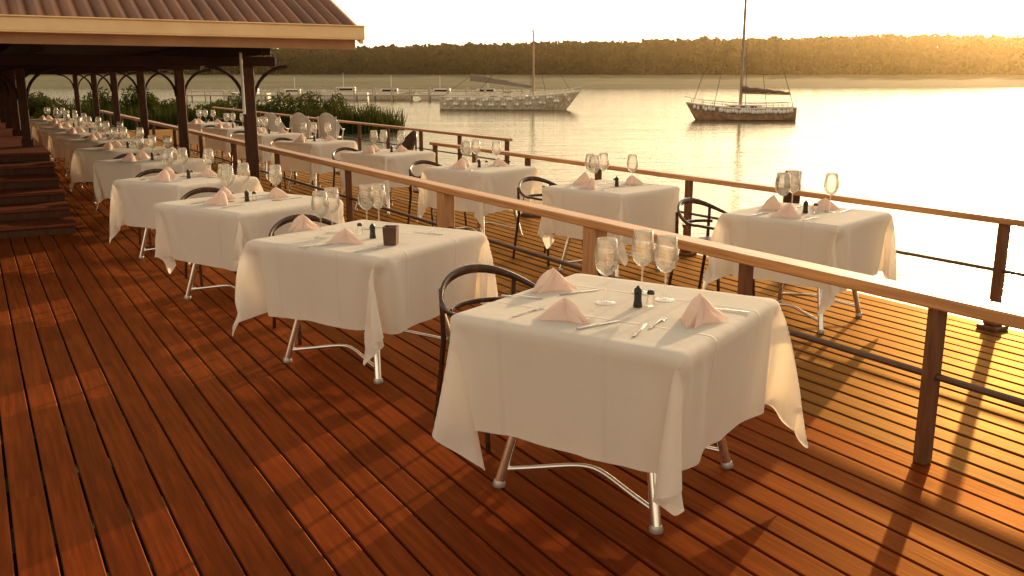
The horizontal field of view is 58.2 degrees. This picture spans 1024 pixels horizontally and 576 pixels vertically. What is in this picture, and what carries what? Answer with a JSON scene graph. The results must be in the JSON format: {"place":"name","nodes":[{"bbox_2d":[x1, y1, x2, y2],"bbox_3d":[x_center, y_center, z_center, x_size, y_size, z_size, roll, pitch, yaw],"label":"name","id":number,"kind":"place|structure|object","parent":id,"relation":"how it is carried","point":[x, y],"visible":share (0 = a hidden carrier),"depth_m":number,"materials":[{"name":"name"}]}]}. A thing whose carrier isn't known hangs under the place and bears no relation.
{"place":"outdoors","nodes":[
{"label":"outdoors","id":0,"kind":"place"},
{"bbox_2d":[0,237,245,575],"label":"deck joists","id":1,"kind":"object","parent":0,"point":[48,507],"depth_m":4.51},
{"bbox_2d":[0,158,1023,575],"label":"deck","id":2,"kind":"structure","parent":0,"point":[324,462],"depth_m":3.97,"materials":[{"name":"wood"}]},
{"bbox_2d":[0,121,76,238],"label":"timber steps","id":3,"kind":"structure","parent":2,"relation":"on","point":[40,183],"depth_m":11.08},
{"bbox_2d":[135,169,178,247],"bbox_3d":[-3.556,-0.818,9.445,0.624,0.774,0.516,-9,16,-36],"label":"armchair","id":4,"kind":"object","parent":2,"relation":"on","point":[146,172],"visible":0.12,"depth_m":9.50,"materials":[{"name":"metal"}]},
{"bbox_2d":[138,228,189,265],"bbox_3d":[-3.099,-0.670,8.854,0.911,0.742,0.911,8,15,31],"label":"dining table","id":5,"kind":"object","parent":2,"relation":"on","point":[144,242],"visible":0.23,"depth_m":8.79,"materials":[{"name":"metal"}]},
{"bbox_2d":[110,172,263,240],"bbox_3d":[-3.069,-0.756,8.840,1.142,0.606,1.145,8,15,31],"label":"tablecloth","id":6,"kind":"object","parent":5,"relation":"on","point":[133,201],"visible":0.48,"depth_m":8.53,"materials":[{"name":"white fabric"}]},
{"bbox_2d":[149,169,169,181],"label":"folded napkin","id":7,"kind":"object","parent":6,"relation":"on","point":[162,175],"visible":1,"depth_m":8.51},
{"bbox_2d":[0,0,364,183],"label":"pavilion","id":8,"kind":"structure","parent":2,"relation":"on","point":[92,39],"depth_m":10.18,"materials":[{"name":"wood"}]},
{"bbox_2d":[180,187,236,286],"bbox_3d":[-2.489,-0.445,7.793,0.624,0.774,0.516,-9,16,-36],"label":"armchair","id":9,"kind":"object","parent":2,"relation":"on","point":[199,190],"visible":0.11,"depth_m":7.86,"materials":[{"name":"metal"}]},
{"bbox_2d":[184,263,235,299],"bbox_3d":[-2.032,-0.296,7.202,0.990,0.742,0.990,9,15,34],"label":"dining table","id":10,"kind":"object","parent":2,"relation":"on","point":[189,290],"visible":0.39,"depth_m":7.15,"materials":[{"name":"metal"}]},
{"bbox_2d":[153,191,344,273],"bbox_3d":[-2.022,-0.386,7.195,1.283,0.602,1.193,9,15,34],"label":"tablecloth","id":11,"kind":"object","parent":10,"relation":"on","point":[211,235],"visible":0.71,"depth_m":6.78,"materials":[{"name":"white fabric"}]},
{"bbox_2d":[203,190,227,205],"bbox_3d":[-2.217,-0.678,6.884,0.186,0.107,0.181,-5,14,-23],"label":"folded napkin","id":12,"kind":"object","parent":11,"relation":"on","point":[219,197],"visible":1,"depth_m":6.89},
{"bbox_2d":[220,165,234,201],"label":"wine glass","id":13,"kind":"object","parent":11,"relation":"on","point":[233,177],"visible":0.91,"depth_m":7.01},
{"bbox_2d":[237,163,249,197],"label":"wine glass","id":14,"kind":"object","parent":11,"relation":"on","point":[248,176],"visible":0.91,"depth_m":7.24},
{"bbox_2d":[269,164,281,200],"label":"wine glass","id":15,"kind":"object","parent":11,"relation":"on","point":[270,177],"visible":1,"depth_m":7.09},
{"bbox_2d":[269,187,290,197],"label":"folded napkin","id":16,"kind":"object","parent":11,"relation":"on","point":[276,192],"visible":0.99,"depth_m":7.31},
{"bbox_2d":[268,214,336,344],"bbox_3d":[-1.319,-0.085,6.200,0.624,0.774,0.516,-9,16,-36],"label":"armchair","id":17,"kind":"object","parent":2,"relation":"on","point":[282,221],"visible":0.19,"depth_m":6.27,"materials":[{"name":"metal"}]},
{"bbox_2d":[283,314,450,383],"bbox_3d":[-0.862,0.064,5.609,0.990,0.742,0.990,8,15,32],"label":"dining table","id":18,"kind":"object","parent":2,"relation":"on","point":[375,365],"visible":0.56,"depth_m":5.54,"materials":[{"name":"metal"}]},
{"bbox_2d":[232,220,497,364],"bbox_3d":[-0.894,-0.019,5.585,1.242,0.606,1.245,8,15,32],"label":"tablecloth","id":19,"kind":"object","parent":18,"relation":"on","point":[375,294],"visible":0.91,"depth_m":5.23,"materials":[{"name":"white fabric"}]},
{"bbox_2d":[288,214,319,231],"bbox_3d":[-1.300,-0.410,5.721,0.190,0.097,0.159,0,13,2],"label":"folded napkin","id":20,"kind":"object","parent":19,"relation":"on","point":[301,222],"visible":1,"depth_m":5.73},
{"bbox_2d":[311,191,328,238],"bbox_3d":[-1.131,-0.434,5.434,0.103,0.274,0.103,0,13,0],"label":"wine glass","id":21,"kind":"object","parent":19,"relation":"on","point":[316,213],"visible":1,"depth_m":5.41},
{"bbox_2d":[323,187,339,233],"bbox_3d":[-1.098,-0.473,5.605,0.103,0.274,0.103,0,13,0],"label":"wine glass","id":22,"kind":"object","parent":19,"relation":"on","point":[336,208],"visible":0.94,"depth_m":5.58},
{"bbox_2d":[326,228,363,243],"bbox_3d":[-0.946,-0.296,5.256,0.179,0.081,0.183,11,17,41],"label":"folded napkin","id":23,"kind":"object","parent":19,"relation":"on","point":[344,235],"visible":1,"depth_m":5.26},
{"bbox_2d":[358,184,373,229],"bbox_3d":[-0.911,-0.507,5.757,0.103,0.274,0.103,0,13,0],"label":"wine glass","id":24,"kind":"object","parent":19,"relation":"on","point":[370,187],"visible":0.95,"depth_m":5.72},
{"bbox_2d":[370,183,385,227],"bbox_3d":[-0.844,-0.522,5.819,0.103,0.274,0.103,0,13,0],"label":"wine glass","id":25,"kind":"object","parent":19,"relation":"on","point":[382,204],"visible":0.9,"depth_m":5.79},
{"bbox_2d":[382,225,398,245],"bbox_3d":[-0.686,-0.298,5.213,0.079,0.105,0.079,1,13,5],"label":"candle holder","id":26,"kind":"object","parent":19,"relation":"on","point":[390,235],"visible":1,"depth_m":5.18,"materials":[{"name":"wood"}]},
{"bbox_2d":[434,264,535,452],"bbox_3d":[-0.059,0.303,4.487,0.624,0.774,0.516,-9,16,-36],"label":"armchair","id":27,"kind":"object","parent":2,"relation":"on","point":[451,276],"visible":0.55,"depth_m":4.55,"materials":[{"name":"metal"}]},
{"bbox_2d":[100,110,1023,464],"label":"deck railing","id":28,"kind":"object","parent":2,"relation":"on","point":[940,304],"visible":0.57,"depth_m":4.80,"materials":[{"name":"wood"}]},
{"bbox_2d":[492,436,732,534],"bbox_3d":[0.448,0.451,3.895,0.990,0.742,0.990,8,15,33],"label":"dining table","id":29,"kind":"object","parent":2,"relation":"on","point":[651,506],"visible":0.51,"depth_m":3.81,"materials":[{"name":"metal"}]},
{"bbox_2d":[432,274,807,515],"bbox_3d":[0.466,0.397,3.867,1.286,0.655,1.210,8,15,33],"label":"tablecloth","id":30,"kind":"object","parent":29,"relation":"on","point":[670,399],"visible":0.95,"depth_m":3.52,"materials":[{"name":"white fabric"}]},
{"bbox_2d":[531,268,576,292],"bbox_3d":[0.179,-0.036,4.067,0.190,0.097,0.159,5,14,21],"label":"folded napkin","id":31,"kind":"object","parent":30,"relation":"on","point":[552,279],"visible":1,"depth_m":4.07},
{"bbox_2d":[536,297,590,323],"bbox_3d":[0.208,0.086,3.563,0.183,0.081,0.179,-7,15,-29],"label":"folded napkin","id":32,"kind":"object","parent":30,"relation":"on","point":[564,309],"visible":1,"depth_m":3.57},
{"bbox_2d":[594,237,618,304],"bbox_3d":[0.393,-0.071,3.828,0.103,0.274,0.103,0,13,0],"label":"wine glass","id":33,"kind":"object","parent":30,"relation":"on","point":[599,243],"visible":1,"depth_m":3.79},
{"bbox_2d":[633,285,641,307],"bbox_3d":[0.517,0.033,3.780,0.040,0.091,0.040,0,13,0],"label":"pepper mill","id":34,"kind":"object","parent":30,"relation":"on","point":[637,302],"visible":1,"depth_m":3.77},
{"bbox_2d":[631,229,654,294],"bbox_3d":[0.570,-0.114,4.016,0.103,0.274,0.103,8,15,32],"label":"wine glass","id":35,"kind":"object","parent":30,"relation":"on","point":[636,259],"visible":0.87,"depth_m":3.98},
{"bbox_2d":[654,235,678,301],"bbox_3d":[0.650,-0.084,3.884,0.103,0.274,0.103,-6,14,-24],"label":"wine glass","id":36,"kind":"object","parent":30,"relation":"on","point":[672,266],"visible":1,"depth_m":3.85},
{"bbox_2d":[681,293,728,328],"bbox_3d":[0.746,0.082,3.523,0.181,0.107,0.186,2,13,7],"label":"folded napkin","id":37,"kind":"object","parent":30,"relation":"on","point":[701,309],"visible":1,"depth_m":3.53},
{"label":"dining table","id":38,"kind":"object","parent":2,"relation":"on","visible":0},
{"bbox_2d":[93,156,210,209],"bbox_3d":[-4.221,-1.211,10.843,1.180,0.602,1.098,8,15,33],"label":"tablecloth","id":39,"kind":"object","parent":38,"relation":"on","point":[107,173],"visible":0.38,"depth_m":10.57,"materials":[{"name":"white fabric"}]},
{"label":"dining table","id":40,"kind":"object","parent":2,"relation":"on","visible":0},
{"bbox_2d":[70,145,176,190],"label":"tablecloth","id":41,"kind":"object","parent":40,"relation":"on","point":[83,160],"visible":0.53,"depth_m":12.46,"materials":[{"name":"white fabric"}]},
{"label":"dining table","id":42,"kind":"object","parent":2,"relation":"on","visible":0},
{"bbox_2d":[64,137,152,170],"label":"tablecloth","id":43,"kind":"object","parent":42,"relation":"on","point":[71,145],"visible":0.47,"depth_m":14.31,"materials":[{"name":"white fabric"}]},
{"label":"dining table","id":44,"kind":"object","parent":2,"relation":"on","visible":0},
{"bbox_2d":[48,131,129,161],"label":"tablecloth","id":45,"kind":"object","parent":44,"relation":"on","point":[56,147],"visible":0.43,"depth_m":16.15,"materials":[{"name":"white fabric"}]},
{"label":"dining table","id":46,"kind":"object","parent":2,"relation":"on","visible":0},
{"bbox_2d":[38,126,109,148],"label":"tablecloth","id":47,"kind":"object","parent":46,"relation":"on","point":[44,132],"visible":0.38,"depth_m":18.01,"materials":[{"name":"white fabric"}]},
{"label":"dining table","id":48,"kind":"object","parent":2,"relation":"on","visible":0},
{"bbox_2d":[32,122,99,141],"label":"tablecloth","id":49,"kind":"object","parent":48,"relation":"on","point":[35,131],"visible":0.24,"depth_m":19.91,"materials":[{"name":"white fabric"}]},
{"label":"dining table","id":50,"kind":"object","parent":2,"relation":"on","visible":0},
{"bbox_2d":[30,118,84,133],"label":"tablecloth","id":51,"kind":"object","parent":50,"relation":"on","point":[33,122],"visible":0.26,"depth_m":21.63,"materials":[{"name":"white fabric"}]},
{"bbox_2d":[0,88,1023,575],"bbox_3d":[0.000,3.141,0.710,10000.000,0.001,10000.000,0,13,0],"label":"water","id":52,"kind":"structure","parent":0,"point":[954,148],"depth_m":45.67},
{"bbox_2d":[274,78,315,99],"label":"motorboat","id":53,"kind":"object","parent":52,"relation":"on","point":[275,97],"visible":0.23,"depth_m":151.80,"materials":[{"name":"paint"}]},
{"bbox_2d":[318,80,368,99],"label":"motorboat","id":54,"kind":"object","parent":52,"relation":"on","point":[349,97],"visible":0.38,"depth_m":152.22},
{"bbox_2d":[186,87,524,100],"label":"jetty","id":55,"kind":"object","parent":52,"relation":"in","point":[410,94],"visible":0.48,"depth_m":145.66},
{"bbox_2d":[369,86,414,99],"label":"motorboat","id":56,"kind":"object","parent":52,"relation":"on","point":[389,97],"visible":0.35,"depth_m":151.78,"materials":[{"name":"paint"}]},
{"bbox_2d":[417,89,460,99],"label":"motorboat","id":57,"kind":"object","parent":52,"relation":"on","point":[432,97],"visible":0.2,"depth_m":152.84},
{"bbox_2d":[439,29,579,109],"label":"sailboat","id":58,"kind":"object","parent":52,"relation":"on","point":[533,101],"visible":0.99,"depth_m":101.14,"materials":[{"name":"paint"}]},
{"bbox_2d":[684,0,796,120],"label":"sailboat","id":59,"kind":"object","parent":52,"relation":"on","point":[751,111],"visible":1,"depth_m":74.88,"materials":[{"name":"brown paint"}]},
{"bbox_2d":[15,74,1023,87],"bbox_3d":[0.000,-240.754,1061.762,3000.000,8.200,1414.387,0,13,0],"label":"bank","id":60,"kind":"structure","parent":0,"point":[641,81],"depth_m":422.33,"materials":[{"name":"green plant"}]},
{"bbox_2d":[30,31,1023,74],"bbox_3d":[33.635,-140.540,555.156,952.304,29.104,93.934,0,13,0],"label":"treeline","id":61,"kind":"object","parent":60,"relation":"on","point":[947,52],"depth_m":523.20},
{"bbox_2d":[113,129,1023,499],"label":"deck","id":62,"kind":"structure","parent":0,"point":[979,437],"depth_m":5.78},
{"bbox_2d":[190,144,230,158],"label":"dining table","id":63,"kind":"object","parent":62,"relation":"on","point":[205,152],"visible":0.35,"depth_m":20.19,"materials":[{"name":"metal"}]},
{"bbox_2d":[178,122,235,147],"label":"tablecloth","id":64,"kind":"object","parent":63,"relation":"on","point":[193,138],"visible":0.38,"depth_m":19.79,"materials":[{"name":"white fabric"}]},
{"bbox_2d":[213,151,245,166],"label":"dining table","id":65,"kind":"object","parent":62,"relation":"on","point":[214,162],"visible":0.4,"depth_m":18.17,"materials":[{"name":"metal"}]},
{"bbox_2d":[201,126,266,159],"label":"tablecloth","id":66,"kind":"object","parent":65,"relation":"on","point":[216,145],"visible":0.38,"depth_m":17.76,"materials":[{"name":"white fabric"}]},
{"bbox_2d":[244,161,296,179],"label":"dining table","id":67,"kind":"object","parent":62,"relation":"on","point":[245,174],"visible":0.23,"depth_m":15.80,"materials":[{"name":"metal"}]},
{"bbox_2d":[232,132,303,169],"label":"tablecloth","id":68,"kind":"object","parent":67,"relation":"on","point":[264,138],"visible":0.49,"depth_m":15.80,"materials":[{"name":"white fabric"}]},
{"bbox_2d":[261,113,289,131],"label":"armchair","id":69,"kind":"object","parent":62,"relation":"on","point":[271,118],"visible":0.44,"depth_m":20.08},
{"bbox_2d":[270,137,312,188],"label":"armchair","id":70,"kind":"object","parent":62,"relation":"on","point":[279,138],"visible":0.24,"depth_m":14.76,"materials":[{"name":"metal"}]},
{"bbox_2d":[287,171,340,190],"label":"dining table","id":71,"kind":"object","parent":62,"relation":"on","point":[290,185],"visible":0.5,"depth_m":14.14,"materials":[{"name":"metal"}]},
{"bbox_2d":[271,139,357,183],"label":"tablecloth","id":72,"kind":"object","parent":71,"relation":"on","point":[323,148],"visible":0.61,"depth_m":13.78,"materials":[{"name":"white fabric"}]},
{"bbox_2d":[332,147,381,202],"bbox_3d":[-2.140,-1.518,12.541,0.624,0.774,0.516,-12,18,-43],"label":"armchair","id":73,"kind":"object","parent":62,"relation":"on","point":[341,149],"visible":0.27,"depth_m":12.57,"materials":[{"name":"metal"}]},
{"bbox_2d":[354,187,418,214],"bbox_3d":[-1.606,-1.385,12.014,0.851,0.742,0.851,10,16,39],"label":"dining table","id":74,"kind":"object","parent":62,"relation":"on","point":[389,202],"visible":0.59,"depth_m":12.05,"materials":[{"name":"metal"}]},
{"bbox_2d":[340,149,435,203],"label":"tablecloth","id":75,"kind":"object","parent":74,"relation":"on","point":[397,162],"visible":0.66,"depth_m":11.64,"materials":[{"name":"white fabric"}]},
{"bbox_2d":[379,131,416,194],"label":"armchair","id":76,"kind":"object","parent":62,"relation":"on","point":[409,142],"visible":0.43,"depth_m":13.64,"materials":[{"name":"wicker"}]},
{"bbox_2d":[407,160,466,228],"bbox_3d":[-0.874,-1.056,10.495,0.624,0.774,0.516,-12,18,-43],"label":"armchair","id":77,"kind":"object","parent":62,"relation":"on","point":[413,164],"visible":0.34,"depth_m":10.50,"materials":[{"name":"metal"}]},
{"bbox_2d":[457,210,522,235],"bbox_3d":[-0.339,-0.922,9.969,0.851,0.742,0.851,10,16,39],"label":"dining table","id":78,"kind":"object","parent":62,"relation":"on","point":[483,231],"visible":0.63,"depth_m":10.05,"materials":[{"name":"metal"}]},
{"bbox_2d":[417,162,541,229],"bbox_3d":[-0.311,-1.007,9.951,1.068,0.606,1.070,10,16,39],"label":"tablecloth","id":79,"kind":"object","parent":78,"relation":"on","point":[504,181],"visible":0.7,"depth_m":9.62,"materials":[{"name":"white fabric"}]},
{"bbox_2d":[512,176,582,265],"bbox_3d":[0.340,-0.652,8.712,0.624,0.774,0.516,-12,18,-43],"label":"armchair","id":80,"kind":"object","parent":62,"relation":"on","point":[530,178],"visible":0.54,"depth_m":8.71,"materials":[{"name":"metal"}]},
{"bbox_2d":[558,237,659,276],"bbox_3d":[0.874,-0.519,8.186,0.851,0.742,0.852,12,17,42],"label":"dining table","id":81,"kind":"object","parent":62,"relation":"on","point":[565,251],"visible":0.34,"depth_m":8.20,"materials":[{"name":"metal"}]},
{"bbox_2d":[537,180,679,265],"bbox_3d":[0.884,-0.608,8.175,1.103,0.602,1.026,12,17,42],"label":"tablecloth","id":82,"kind":"object","parent":81,"relation":"on","point":[653,206],"visible":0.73,"depth_m":7.87,"materials":[{"name":"white fabric"}]},
{"bbox_2d":[579,177,595,189],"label":"folded napkin","id":83,"kind":"object","parent":82,"relation":"on","point":[590,183],"visible":1,"depth_m":7.89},
{"bbox_2d":[627,154,637,185],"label":"wine glass","id":84,"kind":"object","parent":82,"relation":"on","point":[636,167],"visible":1,"depth_m":8.07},
{"bbox_2d":[668,198,754,295],"bbox_3d":[1.538,-0.287,7.095,0.624,0.774,0.516,-12,18,-43],"label":"armchair","id":85,"kind":"object","parent":62,"relation":"on","point":[708,220],"visible":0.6,"depth_m":7.20,"materials":[{"name":"metal"}]},
{"bbox_2d":[429,142,1023,331],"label":"deck railing","id":86,"kind":"object","parent":62,"relation":"on","point":[1005,224],"visible":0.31,"depth_m":7.25,"materials":[{"name":"wood"}]},
{"bbox_2d":[776,283,861,333],"bbox_3d":[2.072,-0.153,6.568,0.851,0.742,0.851,12,17,42],"label":"dining table","id":87,"kind":"object","parent":62,"relation":"on","point":[819,319],"visible":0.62,"depth_m":6.62,"materials":[{"name":"metal"}]},
{"bbox_2d":[702,202,896,315],"bbox_3d":[2.044,-0.238,6.549,1.068,0.606,1.071,12,17,42],"label":"tablecloth","id":88,"kind":"object","parent":87,"relation":"on","point":[859,241],"visible":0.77,"depth_m":6.25,"materials":[{"name":"white fabric"}]},
{"bbox_2d":[760,195,780,209],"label":"folded napkin","id":89,"kind":"object","parent":88,"relation":"on","point":[772,203],"visible":0.98,"depth_m":6.62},
{"bbox_2d":[776,173,790,207],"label":"wine glass","id":90,"kind":"object","parent":88,"relation":"on","point":[777,185],"visible":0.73,"depth_m":6.41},
{"bbox_2d":[769,203,800,218],"bbox_3d":[1.857,-0.530,6.254,0.159,0.097,0.190,-3,13,-14],"label":"folded napkin","id":91,"kind":"object","parent":88,"relation":"on","point":[788,210],"visible":1,"depth_m":6.25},
{"bbox_2d":[786,171,800,209],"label":"wine glass","id":92,"kind":"object","parent":88,"relation":"on","point":[798,185],"visible":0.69,"depth_m":6.60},
{"bbox_2d":[810,198,840,209],"bbox_3d":[2.272,-0.623,6.700,0.183,0.081,0.179,-4,13,-19],"label":"folded napkin","id":93,"kind":"object","parent":88,"relation":"on","point":[823,204],"visible":0.89,"depth_m":6.63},
{"bbox_2d":[823,173,838,212],"bbox_3d":[2.248,-0.672,6.486,0.103,0.274,0.103,-3,13,-13],"label":"wine glass","id":94,"kind":"object","parent":88,"relation":"on","point":[836,188],"visible":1,"depth_m":6.46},
{"bbox_2d":[276,0,1023,48],"label":"sky","id":95,"kind":"structure","parent":0,"point":[402,23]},
{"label":"near bank","id":96,"kind":"structure","parent":0,"visible":0},
{"bbox_2d":[18,94,112,118],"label":"shrub","id":97,"kind":"object","parent":96,"relation":"on","point":[39,103],"visible":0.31,"depth_m":57.28,"materials":[{"name":"green plant"}]},
{"bbox_2d":[30,98,123,121],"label":"reed clump","id":98,"kind":"object","parent":96,"relation":"on","point":[86,110],"visible":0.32,"depth_m":53.30,"materials":[{"name":"green plant"}]},
{"bbox_2d":[87,85,151,117],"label":"shrub","id":99,"kind":"object","parent":96,"relation":"on","point":[129,88],"visible":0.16,"depth_m":57.47,"materials":[{"name":"green plant"}]},
{"bbox_2d":[103,103,168,130],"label":"reed clump","id":100,"kind":"object","parent":96,"relation":"on","point":[129,124],"visible":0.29,"depth_m":53.21,"materials":[{"name":"green plant"}]},
{"bbox_2d":[111,92,176,119],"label":"shrub","id":101,"kind":"object","parent":96,"relation":"on","point":[152,100],"visible":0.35,"depth_m":56.97,"materials":[{"name":"green plant"}]},
{"bbox_2d":[138,103,203,129],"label":"reed clump","id":102,"kind":"object","parent":96,"relation":"on","point":[164,118],"visible":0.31,"depth_m":53.58,"materials":[{"name":"green plant"}]},
{"bbox_2d":[166,92,240,119],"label":"shrub","id":103,"kind":"object","parent":96,"relation":"on","point":[236,98],"visible":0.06,"depth_m":59.07,"materials":[{"name":"green plant"}]},
{"bbox_2d":[173,100,243,125],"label":"reed clump","id":104,"kind":"object","parent":96,"relation":"on","point":[218,115],"visible":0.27,"depth_m":54.06,"materials":[{"name":"green plant"}]},
{"bbox_2d":[176,98,260,119],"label":"shrub","id":105,"kind":"object","parent":96,"relation":"on","point":[239,104],"visible":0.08,"depth_m":56.76,"materials":[{"name":"green plant"}]},
{"bbox_2d":[242,90,295,125],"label":"shrub","id":106,"kind":"object","parent":96,"relation":"on","point":[280,99],"visible":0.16,"depth_m":56.11,"materials":[{"name":"green plant"}]},
{"bbox_2d":[261,96,335,131],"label":"shrub","id":107,"kind":"object","parent":96,"relation":"on","point":[300,107],"visible":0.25,"depth_m":55.91,"materials":[{"name":"green plant"}]},
{"bbox_2d":[279,109,318,134],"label":"reed clump","id":108,"kind":"object","parent":96,"relation":"on","point":[284,120],"visible":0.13,"depth_m":55.19,"materials":[{"name":"green plant"}]},
{"bbox_2d":[284,90,346,112],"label":"shrub","id":109,"kind":"object","parent":96,"relation":"on","point":[315,102],"visible":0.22,"depth_m":62.48,"materials":[{"name":"green plant"}]},
{"bbox_2d":[308,100,361,125],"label":"shrub","id":110,"kind":"object","parent":96,"relation":"on","point":[329,105],"visible":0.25,"depth_m":59.27,"materials":[{"name":"green plant"}]},
{"bbox_2d":[318,102,392,133],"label":"reed clump","id":111,"kind":"object","parent":96,"relation":"on","point":[366,117],"visible":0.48,"depth_m":56.90,"materials":[{"name":"green plant"}]},
{"bbox_2d":[361,104,406,132],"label":"reed clump","id":112,"kind":"object","parent":96,"relation":"on","point":[392,122],"visible":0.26,"depth_m":58.56,"materials":[{"name":"green plant"}]},
{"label":"side deck","id":113,"kind":"structure","parent":0,"visible":0},
{"bbox_2d":[289,113,316,138],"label":"armchair","id":114,"kind":"object","parent":113,"relation":"on","point":[296,119],"visible":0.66,"depth_m":20.09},
{"bbox_2d":[317,113,343,139],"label":"armchair","id":115,"kind":"object","parent":113,"relation":"on","point":[324,118],"visible":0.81,"depth_m":20.01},
{"bbox_2d":[212,107,512,164],"bbox_3d":[-5.146,-3.913,23.121,0.100,0.775,20.350,-7,15,-29],"label":"deck railing","id":116,"kind":"object","parent":113,"relation":"on","point":[457,134],"visible":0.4,"depth_m":17.77,"materials":[{"name":"wood"}]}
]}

